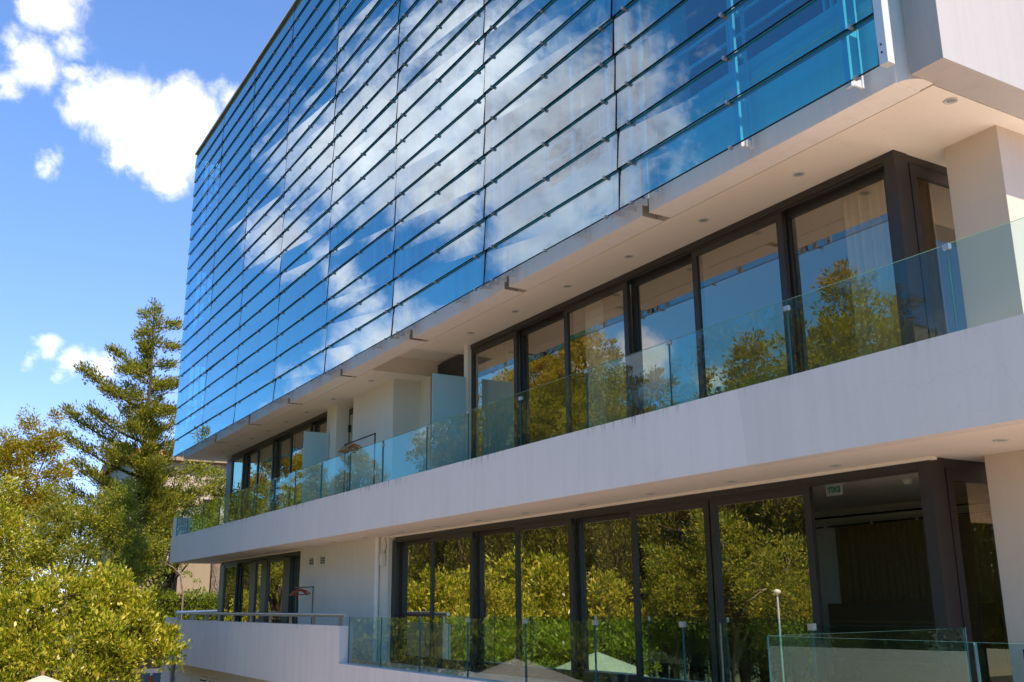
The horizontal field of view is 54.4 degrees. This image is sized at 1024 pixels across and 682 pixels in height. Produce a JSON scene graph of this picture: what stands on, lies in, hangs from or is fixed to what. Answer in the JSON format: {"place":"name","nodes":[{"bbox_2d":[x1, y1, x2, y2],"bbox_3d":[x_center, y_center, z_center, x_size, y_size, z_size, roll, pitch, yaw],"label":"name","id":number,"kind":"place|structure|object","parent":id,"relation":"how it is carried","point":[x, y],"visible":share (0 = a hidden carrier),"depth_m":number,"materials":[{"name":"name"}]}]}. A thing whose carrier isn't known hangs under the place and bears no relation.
{"place":"outdoors","nodes":[
{"label":"outdoors","id":0,"kind":"place"},
{"bbox_2d":[25,671,60,681],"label":"parasol","id":1,"kind":"object","parent":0,"point":[42,678],"visible":1,"depth_m":20.81,"materials":[{"name":"beige fabric"}]},
{"bbox_2d":[9,646,160,681],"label":"garden bank","id":2,"kind":"structure","parent":0,"point":[156,673],"depth_m":47.58,"materials":[{"name":"leaf"}]},
{"bbox_2d":[0,559,192,681],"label":"laurel shrub","id":3,"kind":"object","parent":2,"relation":"on","point":[120,651],"visible":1,"depth_m":25.77,"materials":[{"name":"green plant"}]},
{"bbox_2d":[52,297,217,585],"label":"conifer tree","id":4,"kind":"object","parent":2,"relation":"on","point":[147,429],"visible":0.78,"depth_m":54.69,"materials":[{"name":"green plant"}]},
{"bbox_2d":[81,586,217,670],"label":"hedge","id":5,"kind":"object","parent":2,"relation":"on","point":[170,604],"visible":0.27,"depth_m":53.28,"materials":[{"name":"green plant"}]},
{"bbox_2d":[92,459,225,594],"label":"green tree","id":6,"kind":"object","parent":2,"relation":"on","point":[161,543],"visible":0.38,"depth_m":55.59,"materials":[{"name":"green plant"}]},
{"bbox_2d":[94,449,226,597],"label":"house","id":7,"kind":"structure","parent":2,"relation":"on","point":[201,572],"depth_m":72.16,"materials":[{"name":"beige paint"}]},
{"bbox_2d":[155,567,175,595],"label":"doorway","id":8,"kind":"structure","parent":7,"relation":"in","point":[173,575],"depth_m":71.12,"materials":[{"name":"black"}]},
{"bbox_2d":[202,499,220,525],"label":"window","id":9,"kind":"structure","parent":7,"relation":"in","point":[205,499],"depth_m":73.32,"materials":[{"name":"black"}]},
{"bbox_2d":[158,558,202,619],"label":"sapling","id":10,"kind":"object","parent":2,"relation":"on","point":[181,577],"visible":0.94,"depth_m":53.07,"materials":[{"name":"green plant"}]},
{"bbox_2d":[160,620,216,681],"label":"garden wall","id":11,"kind":"structure","parent":2,"relation":"on","point":[166,676],"depth_m":36.02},
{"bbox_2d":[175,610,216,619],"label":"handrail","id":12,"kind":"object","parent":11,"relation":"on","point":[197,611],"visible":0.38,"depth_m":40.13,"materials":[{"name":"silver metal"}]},
{"bbox_2d":[190,495,223,598],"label":"old tree","id":13,"kind":"object","parent":2,"relation":"on","point":[214,577],"visible":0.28,"depth_m":57.93,"materials":[{"name":"plant"}]},
{"bbox_2d":[0,0,293,613],"label":"sky","id":14,"kind":"structure","parent":0,"point":[107,107],"materials":[{"name":"blue"}]},
{"bbox_2d":[148,672,152,681],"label":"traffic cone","id":15,"kind":"object","parent":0,"point":[151,677],"visible":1,"depth_m":40.29,"materials":[{"name":"orange plastic"}]},
{"bbox_2d":[164,0,1023,681],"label":"hotel building","id":16,"kind":"structure","parent":0,"point":[640,518],"depth_m":15.10,"materials":[{"name":"white paint"}]},
{"bbox_2d":[175,673,191,681],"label":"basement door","id":17,"kind":"structure","parent":16,"relation":"in","point":[178,677],"depth_m":35.05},
{"bbox_2d":[221,564,238,620],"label":"sliding door","id":18,"kind":"structure","parent":16,"relation":"in","point":[231,571],"depth_m":34.47,"materials":[{"name":"clear glass"}]},
{"bbox_2d":[228,453,245,522],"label":"sliding door","id":19,"kind":"structure","parent":16,"relation":"in","point":[238,463],"depth_m":35.31,"materials":[{"name":"clear glass"}]},
{"bbox_2d":[236,562,250,621],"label":"sliding door","id":20,"kind":"structure","parent":16,"relation":"in","point":[244,568],"depth_m":33.49,"materials":[{"name":"clear glass"}]},
{"bbox_2d":[243,448,257,518],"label":"sliding door","id":21,"kind":"structure","parent":16,"relation":"in","point":[251,462],"depth_m":34.34,"materials":[{"name":"clear glass"}]},
{"bbox_2d":[254,560,267,622],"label":"sliding door","id":22,"kind":"structure","parent":16,"relation":"in","point":[258,579],"depth_m":31.77,"materials":[{"name":"clear glass"}]},
{"bbox_2d":[176,612,346,625],"bbox_3d":[-7.772,7.932,28.643,0.087,0.264,16.050,8,-17,-30],"label":"handrail","id":23,"kind":"object","parent":16,"relation":"on","point":[314,615],"visible":0.91,"depth_m":26.36,"materials":[{"name":"silver metal"}]},
{"bbox_2d":[254,440,274,515],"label":"sliding door","id":24,"kind":"structure","parent":16,"relation":"in","point":[266,452],"depth_m":32.61,"materials":[{"name":"brown metal"}]},
{"bbox_2d":[265,558,283,622],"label":"sliding door","id":25,"kind":"structure","parent":16,"relation":"in","point":[273,595],"depth_m":30.36,"materials":[{"name":"clear glass"}]},
{"bbox_2d":[273,434,290,510],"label":"sliding door","id":26,"kind":"structure","parent":16,"relation":"in","point":[283,444],"depth_m":31.48,"materials":[{"name":"brown metal"}]},
{"bbox_2d":[292,555,300,623],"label":"sliding door","id":27,"kind":"structure","parent":16,"relation":"in","point":[296,576],"depth_m":29.08,"materials":[{"name":"brown metal"}]},
{"bbox_2d":[287,423,312,506],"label":"sliding door","id":28,"kind":"structure","parent":16,"relation":"in","point":[297,437],"depth_m":30.05,"materials":[{"name":"brown metal"}]},
{"bbox_2d":[294,586,313,623],"bbox_3d":[-5.514,7.375,26.315,0.440,1.741,1.390,8,-17,-30],"label":"garment rack","id":29,"kind":"object","parent":16,"relation":"on","point":[312,587],"visible":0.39,"depth_m":26.27,"materials":[{"name":"grey metal"}]},
{"bbox_2d":[293,589,310,595],"bbox_3d":[-5.631,6.699,26.701,0.479,0.205,0.043,-7,-15,3],"label":"clothes hanger","id":30,"kind":"object","parent":29,"relation":"hanging from","point":[301,590],"visible":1,"depth_m":26.68,"materials":[{"name":"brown wood"}]},
{"bbox_2d":[308,557,314,566],"bbox_3d":[-5.524,6.082,27.481,0.018,0.240,0.480,8,-17,-30],"label":"wall vent","id":31,"kind":"object","parent":16,"relation":"attached to","point":[311,561],"depth_m":27.48,"materials":[{"name":"beige plastic"}]},
{"bbox_2d":[301,431,328,502],"bbox_3d":[-5.315,3.580,26.958,0.730,2.250,0.050,8,-17,-30],"label":"privacy screen","id":32,"kind":"object","parent":16,"relation":"attached to","point":[315,448],"visible":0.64,"depth_m":26.99,"materials":[{"name":"white glass"}]},
{"bbox_2d":[314,417,326,432],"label":"sliding door","id":33,"kind":"structure","parent":16,"relation":"in","point":[320,426],"depth_m":28.83,"materials":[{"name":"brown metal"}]},
{"bbox_2d":[319,556,325,564],"bbox_3d":[-5.080,5.888,26.759,0.018,0.240,0.480,8,-17,-30],"label":"wall vent","id":34,"kind":"object","parent":16,"relation":"attached to","point":[322,560],"depth_m":26.76,"materials":[{"name":"beige plastic"}]},
{"bbox_2d":[347,408,352,490],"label":"balcony door","id":35,"kind":"structure","parent":16,"relation":"in","point":[350,427],"depth_m":27.05,"materials":[{"name":"brown metal"}]},
{"bbox_2d":[343,433,375,491],"bbox_3d":[-3.734,3.191,24.259,0.440,1.646,1.970,8,-17,-30],"label":"rack","id":36,"kind":"object","parent":16,"relation":"on","point":[374,434],"visible":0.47,"depth_m":24.05,"materials":[{"name":"black metal"}]},
{"bbox_2d":[344,444,360,449],"bbox_3d":[-3.976,2.612,24.810,0.479,0.205,0.043,2,-14,11],"label":"clothes hanger","id":37,"kind":"object","parent":36,"relation":"hanging from","point":[352,449],"visible":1,"depth_m":24.79,"materials":[{"name":"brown wood"}]},
{"bbox_2d":[345,443,363,448],"bbox_3d":[-3.922,2.591,24.746,0.479,0.206,0.043,2,-15,-23],"label":"clothes hanger","id":38,"kind":"object","parent":36,"relation":"hanging from","point":[354,444],"visible":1,"depth_m":24.74,"materials":[{"name":"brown wood"}]},
{"bbox_2d":[372,537,379,661],"bbox_3d":[-3.173,6.020,23.307,0.127,2.814,0.124,8,-17,-30],"label":"drainpipe","id":39,"kind":"object","parent":16,"relation":"on","point":[376,597],"visible":1,"depth_m":23.26,"materials":[{"name":"white metal"}]},
{"bbox_2d":[253,10,509,261],"bbox_3d":[-3.479,-5.107,25.665,0.100,2.200,31.700,8,-17,-30],"label":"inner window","id":40,"kind":"structure","parent":16,"relation":"in","point":[509,10],"depth_m":24.91,"materials":[{"name":"black glass"}]},
{"bbox_2d":[379,539,386,565],"bbox_3d":[-3.008,4.917,23.334,0.085,0.648,0.236,8,-17,-30],"label":"wifi antenna box","id":41,"kind":"object","parent":16,"relation":"attached to","point":[382,558],"visible":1,"depth_m":23.26,"materials":[{"name":"beige plastic"}]},
{"bbox_2d":[399,538,430,662],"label":"sliding door","id":42,"kind":"structure","parent":16,"relation":"in","point":[415,554],"depth_m":22.24,"materials":[{"name":"clear glass"}]},
{"bbox_2d":[431,373,466,468],"bbox_3d":[-1.274,1.797,20.324,0.790,2.250,0.050,8,-17,-30],"label":"privacy screen","id":43,"kind":"object","parent":16,"relation":"attached to","point":[448,401],"visible":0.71,"depth_m":20.35,"materials":[{"name":"white glass"}]},
{"bbox_2d":[438,354,463,376],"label":"recess door","id":44,"kind":"structure","parent":16,"relation":"in","point":[454,366],"depth_m":23.39,"materials":[{"name":"brown metal"}]},
{"bbox_2d":[429,532,474,668],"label":"sliding door","id":45,"kind":"structure","parent":16,"relation":"in","point":[452,557],"depth_m":20.49,"materials":[{"name":"clear glass"}]},
{"bbox_2d":[471,330,519,458],"bbox_3d":[-0.349,1.369,19.971,0.065,2.861,1.860,8,-17,-30],"label":"sliding door","id":46,"kind":"structure","parent":16,"relation":"in","point":[515,335],"depth_m":19.92,"materials":[{"name":"brown metal"}]},
{"bbox_2d":[477,527,515,671],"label":"sliding door","id":47,"kind":"structure","parent":16,"relation":"in","point":[496,604],"depth_m":19.20,"materials":[{"name":"clear glass"}]},
{"bbox_2d":[488,335,519,453],"bbox_3d":[-0.136,1.433,20.181,0.148,2.900,1.400,8,-17,-30],"label":"curtain","id":48,"kind":"object","parent":16,"relation":"hanging from","point":[501,387],"visible":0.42,"depth_m":20.33,"materials":[{"name":"white fabric"}]},
{"bbox_2d":[217,0,836,374],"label":"inner window","id":49,"kind":"structure","parent":16,"relation":"in","point":[699,13],"depth_m":14.87,"materials":[{"name":"blue glass"}]},
{"bbox_2d":[173,0,894,456],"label":"glass facade","id":50,"kind":"structure","parent":16,"relation":"attached to","point":[345,152],"depth_m":22.29,"materials":[{"name":"teal glass"}]},
{"bbox_2d":[515,519,577,678],"bbox_3d":[0.574,4.518,17.591,0.065,2.644,1.890,8,-17,-30],"label":"sliding door","id":51,"kind":"structure","parent":16,"relation":"in","point":[545,567],"depth_m":17.51,"materials":[{"name":"clear glass"}]},
{"bbox_2d":[520,311,575,444],"bbox_3d":[0.643,0.990,18.564,0.065,2.861,1.780,8,-17,-30],"label":"sliding door","id":52,"kind":"structure","parent":16,"relation":"in","point":[560,316],"depth_m":19.07,"materials":[{"name":"brown metal"}]},
{"bbox_2d":[563,281,634,433],"bbox_3d":[1.460,0.578,17.027,0.065,2.861,1.890,8,-17,-30],"label":"sliding door","id":53,"kind":"structure","parent":16,"relation":"in","point":[625,286],"depth_m":16.98,"materials":[{"name":"brown metal"}]},
{"bbox_2d":[176,217,1023,531],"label":"glass balustrade","id":54,"kind":"object","parent":16,"relation":"on","point":[946,247],"visible":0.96,"depth_m":13.79,"materials":[{"name":"teal"}]},
{"bbox_2d":[576,511,636,681],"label":"sliding door","id":55,"kind":"structure","parent":16,"relation":"in","point":[604,550],"depth_m":16.22,"materials":[{"name":"clear glass"}]},
{"bbox_2d":[348,617,971,681],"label":"glass balustrade","id":56,"kind":"object","parent":16,"relation":"on","point":[810,626],"visible":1,"depth_m":14.05,"materials":[{"name":"teal"}]},
{"bbox_2d":[631,254,710,414],"bbox_3d":[2.460,0.195,15.607,0.065,2.861,1.700,8,-17,-30],"label":"sliding door","id":57,"kind":"structure","parent":16,"relation":"in","point":[684,261],"depth_m":16.14,"materials":[{"name":"brown metal"}]},
{"bbox_2d":[630,501,719,681],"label":"sliding door","id":58,"kind":"structure","parent":16,"relation":"in","point":[673,573],"depth_m":14.64,"materials":[{"name":"clear glass"}]},
{"bbox_2d":[691,211,797,398],"bbox_3d":[3.251,-0.206,14.112,0.065,2.861,1.870,8,-17,-30],"label":"sliding door","id":59,"kind":"structure","parent":16,"relation":"in","point":[779,218],"depth_m":14.22,"materials":[{"name":"brown metal"}]},
{"bbox_2d":[709,487,828,681],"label":"sliding door","id":60,"kind":"structure","parent":16,"relation":"in","point":[766,570],"depth_m":13.08,"materials":[{"name":"brown metal"}]},
{"bbox_2d":[822,482,844,495],"bbox_3d":[4.326,1.984,13.395,0.080,0.181,0.320,8,-17,-30],"label":"exit sign","id":61,"kind":"object","parent":16,"relation":"attached to","point":[834,489],"visible":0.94,"depth_m":13.38,"materials":[{"name":"grey plastic"}]},
{"bbox_2d":[784,168,903,372],"bbox_3d":[4.251,-0.589,12.692,0.065,2.861,1.760,8,-17,-30],"label":"sliding door","id":62,"kind":"structure","parent":16,"relation":"in","point":[879,175],"depth_m":13.25,"materials":[{"name":"brown metal"}]},
{"bbox_2d":[842,180,901,356],"bbox_3d":[4.571,-0.641,12.463,0.148,2.900,0.850,8,-17,-30],"label":"curtain","id":63,"kind":"object","parent":16,"relation":"hanging from","point":[875,307],"visible":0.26,"depth_m":12.57,"materials":[{"name":"white fabric"}]},
{"bbox_2d":[767,628,1013,681],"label":"glass balustrade","id":64,"kind":"object","parent":16,"relation":"on","point":[977,660],"visible":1,"depth_m":7.61,"materials":[{"name":"teal"}]},
{"bbox_2d":[815,501,990,528],"bbox_3d":[6.438,2.775,15.973,0.060,0.189,5.200,8,-17,-30],"label":"curtain rail","id":65,"kind":"object","parent":16,"relation":"attached to","point":[912,509],"visible":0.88,"depth_m":16.39,"materials":[{"name":"black metal"}]},
{"bbox_2d":[835,512,1012,681],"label":"curtain","id":66,"kind":"object","parent":65,"relation":"hanging from","point":[884,562],"visible":0.48,"depth_m":16.07,"materials":[{"name":"black fabric"}]},
{"bbox_2d":[901,479,914,484],"bbox_3d":[5.280,1.879,13.299,0.180,0.062,0.180,8,-17,-30],"label":"smoke detector","id":67,"kind":"object","parent":16,"relation":"attached to","point":[907,481],"visible":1,"depth_m":13.25,"materials":[{"name":"beige plastic"}]},
{"bbox_2d":[828,602,1007,681],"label":"sideboard","id":68,"kind":"object","parent":16,"relation":"on","point":[865,653],"visible":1,"depth_m":15.35,"materials":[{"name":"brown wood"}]},
{"bbox_2d":[907,155,948,338],"bbox_3d":[5.449,-0.738,12.270,1.450,3.004,0.110,8,-17,-30],"label":"side door","id":69,"kind":"structure","parent":16,"relation":"in","point":[919,169],"depth_m":12.16,"materials":[{"name":"brown metal"}]},
{"bbox_2d":[917,179,948,336],"bbox_3d":[5.112,-0.699,12.261,0.470,2.900,0.147,8,-17,-30],"label":"curtain","id":70,"kind":"object","parent":16,"relation":"hanging from","point":[933,262],"visible":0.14,"depth_m":12.39,"materials":[{"name":"white fabric"}]},
{"bbox_2d":[943,459,987,681],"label":"side door","id":71,"kind":"structure","parent":16,"relation":"in","point":[955,470],"depth_m":11.19,"materials":[{"name":"brown metal"}]},
{"label":"ground","id":72,"kind":"structure","parent":0,"visible":0},
{"bbox_2d":[0,473,50,615],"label":"green tree","id":73,"kind":"object","parent":72,"relation":"on","point":[14,535],"visible":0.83,"depth_m":36.18,"materials":[{"name":"green plant"}]},
{"bbox_2d":[0,403,85,609],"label":"deciduous tree","id":74,"kind":"object","parent":72,"relation":"on","point":[22,450],"visible":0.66,"depth_m":43.31,"materials":[{"name":"green plant"}]},
{"bbox_2d":[7,475,154,673],"bbox_3d":[-16.798,9.357,38.564,5.885,8.854,4.810,8,-17,-30],"label":"green tree","id":75,"kind":"object","parent":72,"relation":"on","point":[51,551],"visible":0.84,"depth_m":39.13,"materials":[{"name":"green plant"}]}
]}

